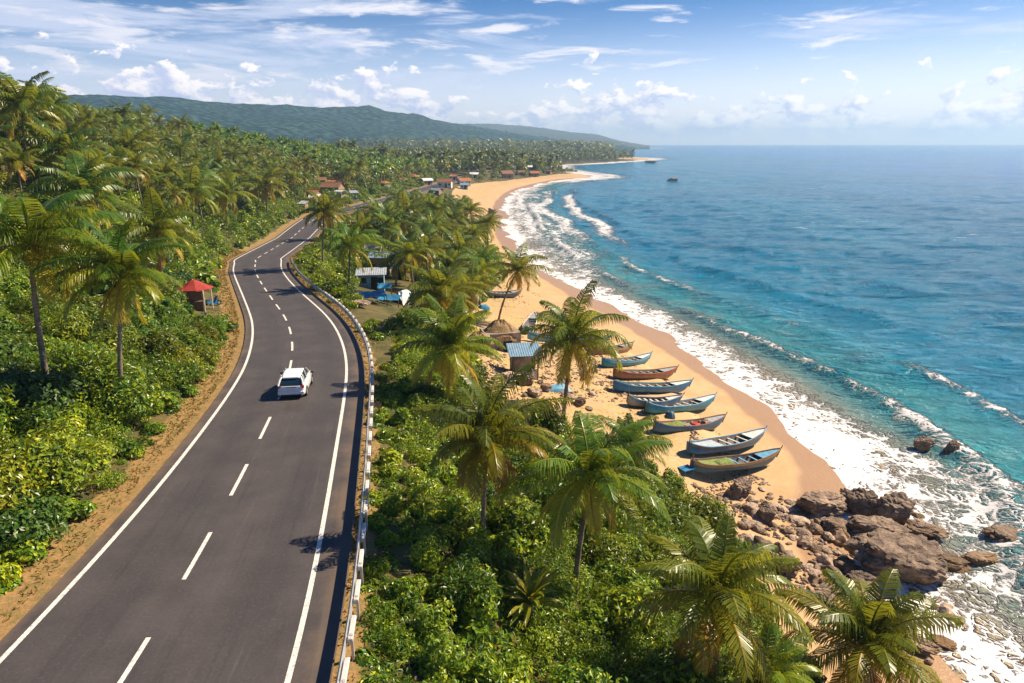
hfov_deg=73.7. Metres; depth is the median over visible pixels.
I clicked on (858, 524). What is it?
rock
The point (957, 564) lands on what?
rock
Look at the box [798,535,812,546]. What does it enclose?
rock
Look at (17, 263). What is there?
shrub
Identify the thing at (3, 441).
shrub
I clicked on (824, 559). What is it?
rock
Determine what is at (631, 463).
shrub
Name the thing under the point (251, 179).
palm tree
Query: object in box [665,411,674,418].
fishing net
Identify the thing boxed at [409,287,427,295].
shrub
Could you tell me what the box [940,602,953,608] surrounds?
rock
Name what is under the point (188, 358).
shrub
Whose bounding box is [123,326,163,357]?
shrub
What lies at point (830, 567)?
rock
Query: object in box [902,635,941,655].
rock
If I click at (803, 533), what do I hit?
rock
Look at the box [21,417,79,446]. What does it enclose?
shrub
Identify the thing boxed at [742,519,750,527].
rock
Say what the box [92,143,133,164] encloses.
palm tree
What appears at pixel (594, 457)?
palm tree
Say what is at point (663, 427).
fishing boat
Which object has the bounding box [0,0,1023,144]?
sky
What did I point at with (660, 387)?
fishing boat
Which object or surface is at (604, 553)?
shrub
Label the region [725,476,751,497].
rock
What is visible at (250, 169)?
palm tree
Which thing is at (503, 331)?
thatched hut
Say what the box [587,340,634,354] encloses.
fishing boat
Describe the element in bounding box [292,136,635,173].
coastal wood
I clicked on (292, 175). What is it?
palm tree
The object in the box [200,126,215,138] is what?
palm tree
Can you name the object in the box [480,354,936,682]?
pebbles
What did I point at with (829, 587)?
rock
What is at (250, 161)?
palm tree
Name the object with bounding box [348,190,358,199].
house
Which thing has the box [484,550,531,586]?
shrub
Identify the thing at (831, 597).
rock
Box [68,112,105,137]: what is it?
palm tree
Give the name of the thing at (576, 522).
shrub
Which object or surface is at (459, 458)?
shrub
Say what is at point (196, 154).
palm tree
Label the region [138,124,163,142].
palm tree
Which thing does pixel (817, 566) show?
rock
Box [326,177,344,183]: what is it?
house
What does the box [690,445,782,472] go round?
fishing boat
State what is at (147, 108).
palm tree
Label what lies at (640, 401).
fishing boat
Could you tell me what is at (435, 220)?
palm tree
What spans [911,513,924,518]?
rock
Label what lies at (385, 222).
palm tree
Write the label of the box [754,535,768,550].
rock
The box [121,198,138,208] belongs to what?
shrub
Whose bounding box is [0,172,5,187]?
shrub
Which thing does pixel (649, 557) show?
shrub
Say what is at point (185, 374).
shrub
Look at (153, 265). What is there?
shrub
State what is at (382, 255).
palm tree
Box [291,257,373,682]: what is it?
guardrail
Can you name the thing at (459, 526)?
shrub
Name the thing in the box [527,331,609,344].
fishing boat
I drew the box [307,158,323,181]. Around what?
palm tree
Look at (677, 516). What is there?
shrub
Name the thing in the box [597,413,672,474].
palm tree
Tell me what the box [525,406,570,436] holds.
shrub
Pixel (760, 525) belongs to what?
rock
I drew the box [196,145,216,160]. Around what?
palm tree
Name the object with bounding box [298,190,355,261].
palm tree
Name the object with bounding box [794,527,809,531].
rock
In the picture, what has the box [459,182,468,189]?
house
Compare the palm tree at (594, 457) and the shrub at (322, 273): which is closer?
the palm tree at (594, 457)
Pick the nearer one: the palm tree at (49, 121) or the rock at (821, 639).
the rock at (821, 639)
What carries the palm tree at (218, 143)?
on the ground at (794, 469)
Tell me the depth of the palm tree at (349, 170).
253.73 m
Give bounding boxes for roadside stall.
[178,280,213,311]
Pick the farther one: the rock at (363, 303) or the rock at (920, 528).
the rock at (363, 303)
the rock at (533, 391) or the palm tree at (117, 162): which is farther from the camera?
the palm tree at (117, 162)
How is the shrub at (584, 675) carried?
on the ground at (794, 469)
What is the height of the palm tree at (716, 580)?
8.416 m
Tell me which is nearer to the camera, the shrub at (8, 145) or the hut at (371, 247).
the shrub at (8, 145)
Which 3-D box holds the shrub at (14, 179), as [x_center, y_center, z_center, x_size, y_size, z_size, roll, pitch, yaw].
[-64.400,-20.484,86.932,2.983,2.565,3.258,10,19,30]
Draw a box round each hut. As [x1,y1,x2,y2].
[364,245,380,251]
[465,331,493,353]
[479,319,523,351]
[506,342,539,379]
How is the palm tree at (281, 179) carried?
on the ground at (794, 469)
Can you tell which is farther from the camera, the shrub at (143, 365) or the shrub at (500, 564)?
the shrub at (143, 365)
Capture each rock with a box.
[351,300,370,306]
[501,371,517,380]
[515,371,534,385]
[527,386,542,396]
[540,383,552,390]
[567,393,575,398]
[575,396,586,405]
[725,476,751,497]
[731,503,741,507]
[737,521,747,528]
[742,501,757,510]
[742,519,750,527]
[745,498,758,502]
[745,533,757,543]
[750,508,759,516]
[751,525,758,531]
[753,522,763,531]
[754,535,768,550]
[758,505,777,523]
[758,528,766,534]
[765,495,773,499]
[768,521,777,528]
[773,542,784,553]
[774,552,802,573]
[778,505,789,513]
[779,513,787,517]
[779,528,792,534]
[784,550,795,556]
[784,570,798,577]
[785,498,792,503]
[785,505,795,511]
[786,514,794,521]
[789,534,798,540]
[790,499,796,506]
[793,515,810,523]
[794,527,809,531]
[795,520,804,525]
[796,490,848,515]
[797,530,811,540]
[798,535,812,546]
[802,521,810,528]
[803,563,813,571]
[808,514,824,519]
[808,560,816,565]
[808,568,822,575]
[808,573,818,583]
[809,522,823,534]
[809,541,821,552]
[811,590,837,605]
[813,518,821,524]
[814,563,823,569]
[815,554,834,566]
[816,632,827,642]
[818,578,829,582]
[819,583,840,594]
[820,565,838,571]
[820,588,830,592]
[821,516,849,531]
[821,524,832,532]
[822,545,832,553]
[823,531,834,541]
[831,524,848,533]
[831,528,842,534]
[831,549,841,554]
[833,531,848,545]
[833,556,856,572]
[838,526,849,538]
[840,488,851,496]
[842,527,948,584]
[844,570,878,589]
[845,487,878,515]
[846,514,910,533]
[856,565,866,571]
[869,491,915,523]
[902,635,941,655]
[906,519,949,538]
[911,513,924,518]
[913,436,934,451]
[923,657,933,664]
[925,603,938,609]
[930,634,957,650]
[936,605,956,619]
[939,549,971,573]
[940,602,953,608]
[942,439,960,451]
[960,550,997,565]
[981,524,1018,541]
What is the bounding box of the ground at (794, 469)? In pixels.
[0,123,963,682]
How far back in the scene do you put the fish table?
48.97 m
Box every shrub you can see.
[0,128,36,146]
[0,141,10,157]
[0,170,21,187]
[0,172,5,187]
[0,264,39,302]
[0,309,24,336]
[0,327,49,362]
[0,356,39,379]
[0,365,88,418]
[0,380,19,429]
[0,425,9,446]
[0,430,118,506]
[0,441,48,512]
[0,486,75,549]
[4,289,41,312]
[6,257,25,268]
[6,401,66,436]
[7,311,31,333]
[8,290,64,318]
[11,192,48,210]
[12,349,68,375]
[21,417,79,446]
[22,318,49,334]
[24,304,96,343]
[28,333,72,355]
[45,244,74,261]
[47,216,88,235]
[48,341,126,383]
[54,337,111,363]
[63,303,108,322]
[67,348,145,406]
[71,293,114,314]
[80,227,117,241]
[81,316,140,344]
[82,436,120,467]
[84,326,145,356]
[91,370,164,424]
[101,216,121,229]
[112,206,133,214]
[117,238,135,245]
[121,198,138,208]
[122,312,139,321]
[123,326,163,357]
[128,328,187,360]
[130,359,157,385]
[135,298,153,307]
[142,261,175,280]
[144,283,172,297]
[146,386,181,410]
[153,253,174,265]
[153,277,183,289]
[154,315,184,331]
[155,361,203,388]
[156,328,172,333]
[163,287,188,303]
[166,259,184,269]
[169,270,193,282]
[170,262,196,278]
[170,327,216,349]
[170,343,223,364]
[170,351,209,381]
[174,228,200,240]
[175,234,203,250]
[185,319,219,344]
[192,261,215,274]
[200,233,221,249]
[202,316,226,334]
[207,250,218,257]
[208,255,216,261]
[318,268,331,279]
[332,262,356,277]
[344,284,358,294]
[355,245,379,264]
[383,315,408,335]
[397,333,408,341]
[402,349,422,366]
[405,383,442,404]
[409,266,429,279]
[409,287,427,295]
[410,316,441,338]
[415,300,428,308]
[416,274,425,282]
[425,428,449,444]
[426,553,502,616]
[430,459,449,479]
[437,488,461,498]
[437,508,475,541]
[442,362,488,390]
[453,448,498,484]
[470,363,489,385]
[477,484,498,508]
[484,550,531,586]
[486,490,550,539]
[487,265,509,277]
[506,452,531,472]
[508,450,580,503]
[523,619,565,655]
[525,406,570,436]
[532,481,603,538]
[546,657,627,682]
[549,578,574,606]
[565,431,635,473]
[566,528,635,569]
[579,577,663,638]
[600,485,647,514]
[609,571,660,592]
[621,638,736,682]
[625,545,700,606]
[626,478,671,508]
[643,527,690,558]
[648,475,678,500]
[656,499,694,542]
[666,633,700,656]
[668,487,735,536]
[703,594,762,643]
[718,537,755,583]
[748,591,771,625]
[777,634,821,675]
[779,644,829,682]
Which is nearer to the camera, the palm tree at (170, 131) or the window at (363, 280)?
the window at (363, 280)
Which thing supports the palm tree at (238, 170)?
on the ground at (794, 469)
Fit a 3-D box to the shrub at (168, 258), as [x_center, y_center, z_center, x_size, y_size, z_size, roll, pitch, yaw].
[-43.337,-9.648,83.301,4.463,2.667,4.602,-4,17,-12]
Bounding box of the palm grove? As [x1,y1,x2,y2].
[153,119,464,184]
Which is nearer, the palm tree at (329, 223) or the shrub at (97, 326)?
the shrub at (97, 326)
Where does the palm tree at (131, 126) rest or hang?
on the ground at (794, 469)
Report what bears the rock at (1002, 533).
in the sea
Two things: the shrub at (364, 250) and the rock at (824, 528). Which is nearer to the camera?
the rock at (824, 528)
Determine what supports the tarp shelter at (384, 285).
on the ground at (794, 469)
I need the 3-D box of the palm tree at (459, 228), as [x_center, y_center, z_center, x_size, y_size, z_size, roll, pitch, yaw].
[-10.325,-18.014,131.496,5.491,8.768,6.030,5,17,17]
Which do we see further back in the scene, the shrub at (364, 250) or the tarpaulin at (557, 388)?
the shrub at (364, 250)
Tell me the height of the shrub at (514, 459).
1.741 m
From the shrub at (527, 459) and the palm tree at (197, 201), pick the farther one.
the palm tree at (197, 201)
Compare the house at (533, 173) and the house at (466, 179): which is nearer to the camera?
the house at (466, 179)
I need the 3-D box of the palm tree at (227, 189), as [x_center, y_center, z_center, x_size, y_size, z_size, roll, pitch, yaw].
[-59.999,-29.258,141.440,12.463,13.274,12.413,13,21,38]
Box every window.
[360,278,365,283]
[377,277,382,283]
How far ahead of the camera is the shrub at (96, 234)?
80.19 m
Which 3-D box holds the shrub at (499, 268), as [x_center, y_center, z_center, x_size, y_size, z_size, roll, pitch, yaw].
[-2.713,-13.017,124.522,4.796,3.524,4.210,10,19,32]
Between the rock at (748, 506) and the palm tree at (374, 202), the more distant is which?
the palm tree at (374, 202)
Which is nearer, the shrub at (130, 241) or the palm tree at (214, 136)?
the shrub at (130, 241)
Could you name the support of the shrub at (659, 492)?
on the ground at (794, 469)
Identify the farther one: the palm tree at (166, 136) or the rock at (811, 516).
the palm tree at (166, 136)
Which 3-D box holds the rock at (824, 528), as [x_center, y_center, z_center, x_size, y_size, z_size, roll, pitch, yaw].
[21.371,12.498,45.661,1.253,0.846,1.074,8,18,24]
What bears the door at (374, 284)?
in the shed at (370, 278)
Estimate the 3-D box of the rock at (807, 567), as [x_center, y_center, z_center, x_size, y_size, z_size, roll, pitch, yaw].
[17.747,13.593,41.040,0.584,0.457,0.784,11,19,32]
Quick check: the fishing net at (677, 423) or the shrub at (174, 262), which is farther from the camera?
the shrub at (174, 262)
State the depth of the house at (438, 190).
285.57 m
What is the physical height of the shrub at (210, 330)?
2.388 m
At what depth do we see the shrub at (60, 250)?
71.72 m
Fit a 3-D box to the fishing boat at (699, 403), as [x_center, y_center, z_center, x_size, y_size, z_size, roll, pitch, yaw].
[15.393,5.457,61.286,10.902,1.594,1.574,1,11,-43]
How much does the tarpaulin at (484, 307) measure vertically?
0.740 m
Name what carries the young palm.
on the ground at (794, 469)
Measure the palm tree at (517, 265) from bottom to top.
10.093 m
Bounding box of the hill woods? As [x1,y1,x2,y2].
[0,97,577,225]
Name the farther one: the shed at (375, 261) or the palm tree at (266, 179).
the palm tree at (266, 179)
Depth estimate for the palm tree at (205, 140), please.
233.43 m
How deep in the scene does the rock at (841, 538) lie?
44.05 m
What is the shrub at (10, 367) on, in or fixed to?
on the ground at (794, 469)
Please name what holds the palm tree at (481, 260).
on the ground at (794, 469)
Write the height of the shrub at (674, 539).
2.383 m
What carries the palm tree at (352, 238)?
on the ground at (794, 469)
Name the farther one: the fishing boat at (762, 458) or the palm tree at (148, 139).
the palm tree at (148, 139)
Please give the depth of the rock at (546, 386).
57.52 m
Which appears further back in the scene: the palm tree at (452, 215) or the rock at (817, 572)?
the palm tree at (452, 215)
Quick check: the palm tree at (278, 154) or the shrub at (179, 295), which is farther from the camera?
the palm tree at (278, 154)
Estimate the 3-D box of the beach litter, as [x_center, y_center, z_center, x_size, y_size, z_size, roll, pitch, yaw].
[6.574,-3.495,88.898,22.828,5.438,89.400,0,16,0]
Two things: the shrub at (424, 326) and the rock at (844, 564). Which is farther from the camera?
the shrub at (424, 326)
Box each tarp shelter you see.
[358,290,387,305]
[377,283,391,294]
[377,294,402,307]
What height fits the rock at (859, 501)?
2.200 m
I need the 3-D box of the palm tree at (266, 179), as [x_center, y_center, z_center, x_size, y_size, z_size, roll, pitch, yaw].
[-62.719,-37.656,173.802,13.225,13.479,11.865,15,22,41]
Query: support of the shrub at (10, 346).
on the ground at (794, 469)
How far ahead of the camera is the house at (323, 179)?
264.65 m
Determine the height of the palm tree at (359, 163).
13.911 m
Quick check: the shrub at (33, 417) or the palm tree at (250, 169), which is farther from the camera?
the palm tree at (250, 169)
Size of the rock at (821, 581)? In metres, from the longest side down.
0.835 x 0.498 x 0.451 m
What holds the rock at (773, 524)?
on the ground at (794, 469)
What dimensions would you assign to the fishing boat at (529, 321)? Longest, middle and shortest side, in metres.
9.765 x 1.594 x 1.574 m
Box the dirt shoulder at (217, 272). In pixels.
[2,249,404,681]
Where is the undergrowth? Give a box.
[0,113,823,682]
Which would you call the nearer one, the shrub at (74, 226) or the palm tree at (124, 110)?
the shrub at (74, 226)
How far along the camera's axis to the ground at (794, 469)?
53.61 m
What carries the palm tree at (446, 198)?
on the ground at (794, 469)
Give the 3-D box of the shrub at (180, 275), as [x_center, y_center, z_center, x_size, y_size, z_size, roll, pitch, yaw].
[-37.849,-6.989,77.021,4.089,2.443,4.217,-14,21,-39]
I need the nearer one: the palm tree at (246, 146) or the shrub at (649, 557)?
the shrub at (649, 557)
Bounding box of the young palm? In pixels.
[497,562,573,628]
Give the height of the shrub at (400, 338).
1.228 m
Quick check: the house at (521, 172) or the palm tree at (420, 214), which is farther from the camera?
the house at (521, 172)
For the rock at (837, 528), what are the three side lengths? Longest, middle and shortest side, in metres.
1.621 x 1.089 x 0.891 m
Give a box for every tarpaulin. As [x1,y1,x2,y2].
[478,304,489,309]
[547,383,570,392]
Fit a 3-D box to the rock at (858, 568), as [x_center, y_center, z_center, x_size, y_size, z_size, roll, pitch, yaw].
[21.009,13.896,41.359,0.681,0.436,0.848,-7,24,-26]
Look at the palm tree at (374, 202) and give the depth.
146.85 m
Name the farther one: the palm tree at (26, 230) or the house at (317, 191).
the house at (317, 191)
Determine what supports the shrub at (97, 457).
on the ground at (794, 469)
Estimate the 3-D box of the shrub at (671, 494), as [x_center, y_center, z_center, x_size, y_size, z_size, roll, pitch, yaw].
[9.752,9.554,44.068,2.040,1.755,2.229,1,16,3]
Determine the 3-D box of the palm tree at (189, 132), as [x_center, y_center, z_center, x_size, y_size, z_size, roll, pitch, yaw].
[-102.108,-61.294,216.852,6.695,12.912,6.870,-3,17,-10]
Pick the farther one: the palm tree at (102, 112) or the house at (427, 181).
the house at (427, 181)
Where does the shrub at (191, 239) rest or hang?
on the ground at (794, 469)
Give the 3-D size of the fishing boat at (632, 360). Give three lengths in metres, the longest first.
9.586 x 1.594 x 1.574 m
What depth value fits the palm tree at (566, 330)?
50.41 m
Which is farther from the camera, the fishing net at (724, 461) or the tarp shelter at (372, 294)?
the tarp shelter at (372, 294)
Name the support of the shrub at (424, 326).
on the ground at (794, 469)
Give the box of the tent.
[393,289,412,304]
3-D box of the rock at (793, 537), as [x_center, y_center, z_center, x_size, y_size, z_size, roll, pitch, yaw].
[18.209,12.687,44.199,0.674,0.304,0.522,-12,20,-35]
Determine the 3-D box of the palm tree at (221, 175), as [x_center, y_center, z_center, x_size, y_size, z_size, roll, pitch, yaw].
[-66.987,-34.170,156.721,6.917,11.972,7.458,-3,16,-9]
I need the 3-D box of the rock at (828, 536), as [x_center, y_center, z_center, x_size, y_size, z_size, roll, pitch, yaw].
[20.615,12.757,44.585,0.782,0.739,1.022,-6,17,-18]
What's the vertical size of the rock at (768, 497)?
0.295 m
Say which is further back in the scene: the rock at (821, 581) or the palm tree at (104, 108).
the palm tree at (104, 108)
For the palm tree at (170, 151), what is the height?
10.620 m
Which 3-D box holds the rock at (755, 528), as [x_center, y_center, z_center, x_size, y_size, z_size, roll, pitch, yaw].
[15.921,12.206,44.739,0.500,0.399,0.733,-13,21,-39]
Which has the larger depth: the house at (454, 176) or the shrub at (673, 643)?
the house at (454, 176)
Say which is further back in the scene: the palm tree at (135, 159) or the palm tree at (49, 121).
the palm tree at (135, 159)
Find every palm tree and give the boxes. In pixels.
[0,70,71,168]
[0,114,20,162]
[0,141,41,197]
[0,189,128,373]
[7,111,108,187]
[18,77,66,102]
[19,103,78,140]
[21,153,140,238]
[30,209,189,381]
[32,89,78,130]
[40,155,110,205]
[54,129,105,158]
[62,147,124,208]
[66,102,97,137]
[67,110,104,152]
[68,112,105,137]
[80,125,109,148]
[89,151,115,167]
[90,106,112,127]
[92,108,112,131]
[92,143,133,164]
[94,124,161,177]
[98,187,201,285]
[100,113,125,131]
[103,152,135,195]
[105,106,129,118]
[108,101,138,117]
[109,121,150,136]
[109,128,135,145]
[114,146,155,213]
[115,115,135,129]
[121,153,148,190]
[122,159,161,192]
[128,108,145,117]
[131,112,152,126]
[135,139,164,180]
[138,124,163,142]
[138,129,163,145]
[139,103,159,122]
[146,112,170,129]
[146,142,170,158]
[147,156,186,206]
[149,158,227,224]
[152,156,194,207]
[154,178,189,223]
[157,131,175,147]
[159,129,179,138]
[161,136,193,158]
[163,146,193,160]
[164,117,182,134]
[164,123,178,134]
[164,152,201,179]
[168,114,191,133]
[172,137,197,152]
[177,159,201,171]
[178,127,197,145]
[178,174,218,227]
[178,181,205,223]
[183,148,207,178]
[186,127,203,145]
[190,135,201,146]
[195,134,212,146]
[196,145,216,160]
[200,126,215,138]
[200,168,257,229]
[201,142,218,157]
[201,150,230,170]
[205,194,230,210]
[206,131,225,144]
[209,140,232,149]
[209,165,233,208]
[210,161,241,207]
[216,142,238,157]
[221,146,244,162]
[224,137,241,148]
[228,159,252,206]
[234,142,251,151]
[236,166,290,210]
[237,146,256,161]
[239,155,260,169]
[240,166,255,193]
[241,170,263,205]
[250,143,265,157]
[256,144,270,153]
[256,150,278,165]
[257,167,281,198]
[260,158,281,168]
[263,152,279,162]
[266,164,285,193]
[266,173,279,204]
[272,149,285,159]
[274,174,286,198]
[279,161,292,168]
[280,167,302,202]
[286,156,303,170]
[288,153,302,167]
[295,153,317,187]
[296,167,314,194]
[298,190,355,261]
[303,201,348,239]
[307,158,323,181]
[316,217,391,284]
[328,169,344,181]
[338,163,358,189]
[341,168,348,182]
[343,209,383,248]
[349,156,369,186]
[351,192,401,237]
[365,200,401,247]
[365,206,411,251]
[368,239,420,285]
[380,224,452,289]
[382,191,427,235]
[386,187,402,200]
[386,231,433,306]
[390,293,505,404]
[398,227,446,280]
[401,259,489,324]
[402,204,461,251]
[402,209,424,230]
[404,190,420,204]
[404,220,440,266]
[408,210,449,237]
[409,208,450,257]
[409,362,573,547]
[411,194,436,216]
[416,193,435,209]
[416,193,450,217]
[421,248,470,285]
[437,228,484,266]
[441,194,458,208]
[443,204,467,240]
[443,225,469,239]
[445,195,466,221]
[450,261,501,311]
[453,244,507,304]
[456,195,472,225]
[456,196,487,224]
[457,220,491,263]
[468,211,502,248]
[472,209,503,245]
[491,243,553,319]
[494,410,672,596]
[520,279,631,416]
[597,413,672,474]
[633,513,814,682]
[706,620,822,682]
[772,567,964,682]
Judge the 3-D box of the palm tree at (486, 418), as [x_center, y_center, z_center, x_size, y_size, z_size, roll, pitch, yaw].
[-0.825,5.358,28.336,6.591,9.076,5.732,0,16,0]
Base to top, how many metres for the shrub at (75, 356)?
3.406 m
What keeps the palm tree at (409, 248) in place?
on the ground at (794, 469)
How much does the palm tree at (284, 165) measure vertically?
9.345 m
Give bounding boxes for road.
[0,165,488,682]
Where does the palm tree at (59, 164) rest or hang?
on the ground at (794, 469)
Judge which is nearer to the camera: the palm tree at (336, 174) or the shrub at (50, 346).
the shrub at (50, 346)
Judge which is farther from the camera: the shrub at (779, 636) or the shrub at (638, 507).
the shrub at (638, 507)
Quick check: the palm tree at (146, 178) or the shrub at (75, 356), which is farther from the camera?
the palm tree at (146, 178)
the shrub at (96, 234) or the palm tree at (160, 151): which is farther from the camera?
the palm tree at (160, 151)
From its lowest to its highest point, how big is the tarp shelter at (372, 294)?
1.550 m
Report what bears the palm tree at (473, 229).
on the ground at (794, 469)
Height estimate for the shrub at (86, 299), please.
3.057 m
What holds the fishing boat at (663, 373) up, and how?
on the ground at (794, 469)
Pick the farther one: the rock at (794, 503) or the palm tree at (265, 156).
the palm tree at (265, 156)
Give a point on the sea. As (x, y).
(853, 315)
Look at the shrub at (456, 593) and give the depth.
24.21 m
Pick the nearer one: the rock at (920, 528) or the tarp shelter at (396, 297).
the rock at (920, 528)
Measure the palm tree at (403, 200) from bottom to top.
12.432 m
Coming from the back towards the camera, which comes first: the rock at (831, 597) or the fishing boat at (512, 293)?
the fishing boat at (512, 293)
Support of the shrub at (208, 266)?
on the ground at (794, 469)
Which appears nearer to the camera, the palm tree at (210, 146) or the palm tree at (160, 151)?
the palm tree at (160, 151)
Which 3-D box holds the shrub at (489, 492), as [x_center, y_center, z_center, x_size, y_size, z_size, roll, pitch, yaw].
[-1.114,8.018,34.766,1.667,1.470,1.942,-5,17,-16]
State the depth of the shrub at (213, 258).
101.70 m
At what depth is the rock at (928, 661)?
33.90 m
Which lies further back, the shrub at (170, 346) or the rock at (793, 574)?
the shrub at (170, 346)
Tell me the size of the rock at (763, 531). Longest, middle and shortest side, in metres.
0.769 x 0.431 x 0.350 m
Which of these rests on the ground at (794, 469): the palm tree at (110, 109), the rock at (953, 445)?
the palm tree at (110, 109)
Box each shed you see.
[355,267,386,290]
[368,252,394,275]
[389,266,405,280]
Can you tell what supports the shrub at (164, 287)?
on the ground at (794, 469)
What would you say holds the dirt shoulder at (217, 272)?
on the ground at (794, 469)
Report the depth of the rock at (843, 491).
49.30 m
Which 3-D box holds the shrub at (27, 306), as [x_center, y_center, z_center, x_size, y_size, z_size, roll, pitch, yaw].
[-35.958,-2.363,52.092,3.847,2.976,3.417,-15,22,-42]
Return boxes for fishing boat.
[484,287,522,297]
[522,310,536,332]
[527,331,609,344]
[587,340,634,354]
[601,351,652,366]
[613,364,678,378]
[613,378,693,392]
[626,390,684,406]
[645,392,716,413]
[653,413,726,433]
[686,425,767,454]
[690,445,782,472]
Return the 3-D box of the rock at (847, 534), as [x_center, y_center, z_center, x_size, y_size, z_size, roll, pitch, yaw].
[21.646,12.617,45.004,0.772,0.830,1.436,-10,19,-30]
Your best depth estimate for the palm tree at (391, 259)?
98.06 m
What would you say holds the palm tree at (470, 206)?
on the ground at (794, 469)
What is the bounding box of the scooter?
[205,295,220,305]
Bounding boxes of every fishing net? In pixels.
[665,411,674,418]
[668,421,684,425]
[700,419,709,423]
[714,457,733,464]
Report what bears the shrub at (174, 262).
on the ground at (794, 469)
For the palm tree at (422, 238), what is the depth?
87.09 m
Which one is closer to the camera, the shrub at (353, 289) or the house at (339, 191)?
the shrub at (353, 289)
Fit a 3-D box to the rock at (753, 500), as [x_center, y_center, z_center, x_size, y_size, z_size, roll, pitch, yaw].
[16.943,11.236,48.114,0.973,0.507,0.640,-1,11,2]
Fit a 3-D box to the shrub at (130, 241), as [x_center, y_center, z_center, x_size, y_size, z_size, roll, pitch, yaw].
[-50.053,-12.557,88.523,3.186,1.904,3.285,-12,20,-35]
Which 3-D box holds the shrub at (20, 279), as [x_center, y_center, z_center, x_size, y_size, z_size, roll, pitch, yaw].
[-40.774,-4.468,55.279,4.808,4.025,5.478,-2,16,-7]
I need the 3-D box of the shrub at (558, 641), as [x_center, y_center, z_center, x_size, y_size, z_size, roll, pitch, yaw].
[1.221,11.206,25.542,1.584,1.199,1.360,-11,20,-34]
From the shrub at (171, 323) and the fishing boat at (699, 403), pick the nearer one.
the shrub at (171, 323)
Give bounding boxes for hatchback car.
[277,367,313,396]
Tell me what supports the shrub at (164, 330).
on the ground at (794, 469)
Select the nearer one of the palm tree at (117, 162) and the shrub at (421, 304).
the shrub at (421, 304)
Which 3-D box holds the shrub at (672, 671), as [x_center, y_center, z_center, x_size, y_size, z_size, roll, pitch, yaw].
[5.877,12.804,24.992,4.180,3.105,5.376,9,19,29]
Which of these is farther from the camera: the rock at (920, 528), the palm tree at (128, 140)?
the palm tree at (128, 140)
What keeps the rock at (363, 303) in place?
on the ground at (794, 469)
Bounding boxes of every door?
[371,277,377,289]
[398,269,403,279]
[503,341,511,351]
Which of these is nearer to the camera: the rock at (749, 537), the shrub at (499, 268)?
the rock at (749, 537)
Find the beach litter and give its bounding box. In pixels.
[482,275,725,494]
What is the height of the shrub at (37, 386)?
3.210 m
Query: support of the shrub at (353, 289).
on the ground at (794, 469)
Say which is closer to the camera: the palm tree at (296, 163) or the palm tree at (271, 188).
the palm tree at (271, 188)
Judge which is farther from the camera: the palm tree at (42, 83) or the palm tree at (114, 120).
the palm tree at (114, 120)
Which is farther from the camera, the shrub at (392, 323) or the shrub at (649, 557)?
the shrub at (392, 323)
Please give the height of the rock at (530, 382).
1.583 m
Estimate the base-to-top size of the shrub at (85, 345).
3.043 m
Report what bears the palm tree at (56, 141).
on the ground at (794, 469)
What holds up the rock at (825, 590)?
on the ground at (794, 469)
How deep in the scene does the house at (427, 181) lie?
336.18 m
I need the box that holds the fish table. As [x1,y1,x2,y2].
[677,464,694,475]
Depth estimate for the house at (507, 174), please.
448.06 m
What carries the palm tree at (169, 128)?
on the ground at (794, 469)
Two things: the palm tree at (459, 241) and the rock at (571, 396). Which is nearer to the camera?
the rock at (571, 396)
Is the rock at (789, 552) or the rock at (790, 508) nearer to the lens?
the rock at (789, 552)
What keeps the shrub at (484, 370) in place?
on the ground at (794, 469)
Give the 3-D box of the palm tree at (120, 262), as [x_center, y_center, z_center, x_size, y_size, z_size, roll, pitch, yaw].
[-21.047,-1.273,37.052,7.547,11.824,6.576,0,16,0]
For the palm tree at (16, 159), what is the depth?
81.75 m
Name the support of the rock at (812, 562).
on the ground at (794, 469)
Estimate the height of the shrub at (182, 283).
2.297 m
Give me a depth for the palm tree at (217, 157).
169.44 m
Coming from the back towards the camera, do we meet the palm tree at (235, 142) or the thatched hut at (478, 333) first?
the palm tree at (235, 142)
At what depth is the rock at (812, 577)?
39.70 m
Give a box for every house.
[297,200,307,209]
[305,189,322,197]
[316,177,327,184]
[320,182,345,191]
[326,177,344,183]
[333,190,347,198]
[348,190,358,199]
[377,180,390,186]
[418,178,433,184]
[430,187,443,195]
[436,178,452,187]
[449,174,456,179]
[456,177,471,185]
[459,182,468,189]
[470,172,478,177]
[499,170,513,178]
[516,170,524,175]
[529,171,539,176]
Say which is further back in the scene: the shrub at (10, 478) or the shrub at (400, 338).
the shrub at (400, 338)
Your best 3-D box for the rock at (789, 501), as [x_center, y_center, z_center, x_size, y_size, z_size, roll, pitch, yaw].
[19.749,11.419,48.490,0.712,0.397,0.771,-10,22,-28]
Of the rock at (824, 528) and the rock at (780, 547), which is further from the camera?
the rock at (824, 528)
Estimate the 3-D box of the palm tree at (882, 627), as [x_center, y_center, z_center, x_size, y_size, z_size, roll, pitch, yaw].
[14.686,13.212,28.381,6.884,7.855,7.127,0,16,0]
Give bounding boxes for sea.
[499,145,1023,682]
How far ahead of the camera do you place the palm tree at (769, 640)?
24.66 m
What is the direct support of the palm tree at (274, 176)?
on the ground at (794, 469)
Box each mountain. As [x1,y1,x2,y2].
[57,94,634,152]
[454,123,649,148]
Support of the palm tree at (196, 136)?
on the ground at (794, 469)
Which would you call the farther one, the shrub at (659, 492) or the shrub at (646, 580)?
the shrub at (659, 492)
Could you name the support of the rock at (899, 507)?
on the ground at (794, 469)
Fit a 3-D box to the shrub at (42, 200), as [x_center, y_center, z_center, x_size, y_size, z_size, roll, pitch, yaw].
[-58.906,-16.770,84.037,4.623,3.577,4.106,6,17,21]
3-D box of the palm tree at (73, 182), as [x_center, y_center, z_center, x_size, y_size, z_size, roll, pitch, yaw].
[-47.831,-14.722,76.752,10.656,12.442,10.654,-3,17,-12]
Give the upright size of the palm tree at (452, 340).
8.607 m
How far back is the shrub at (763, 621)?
33.96 m

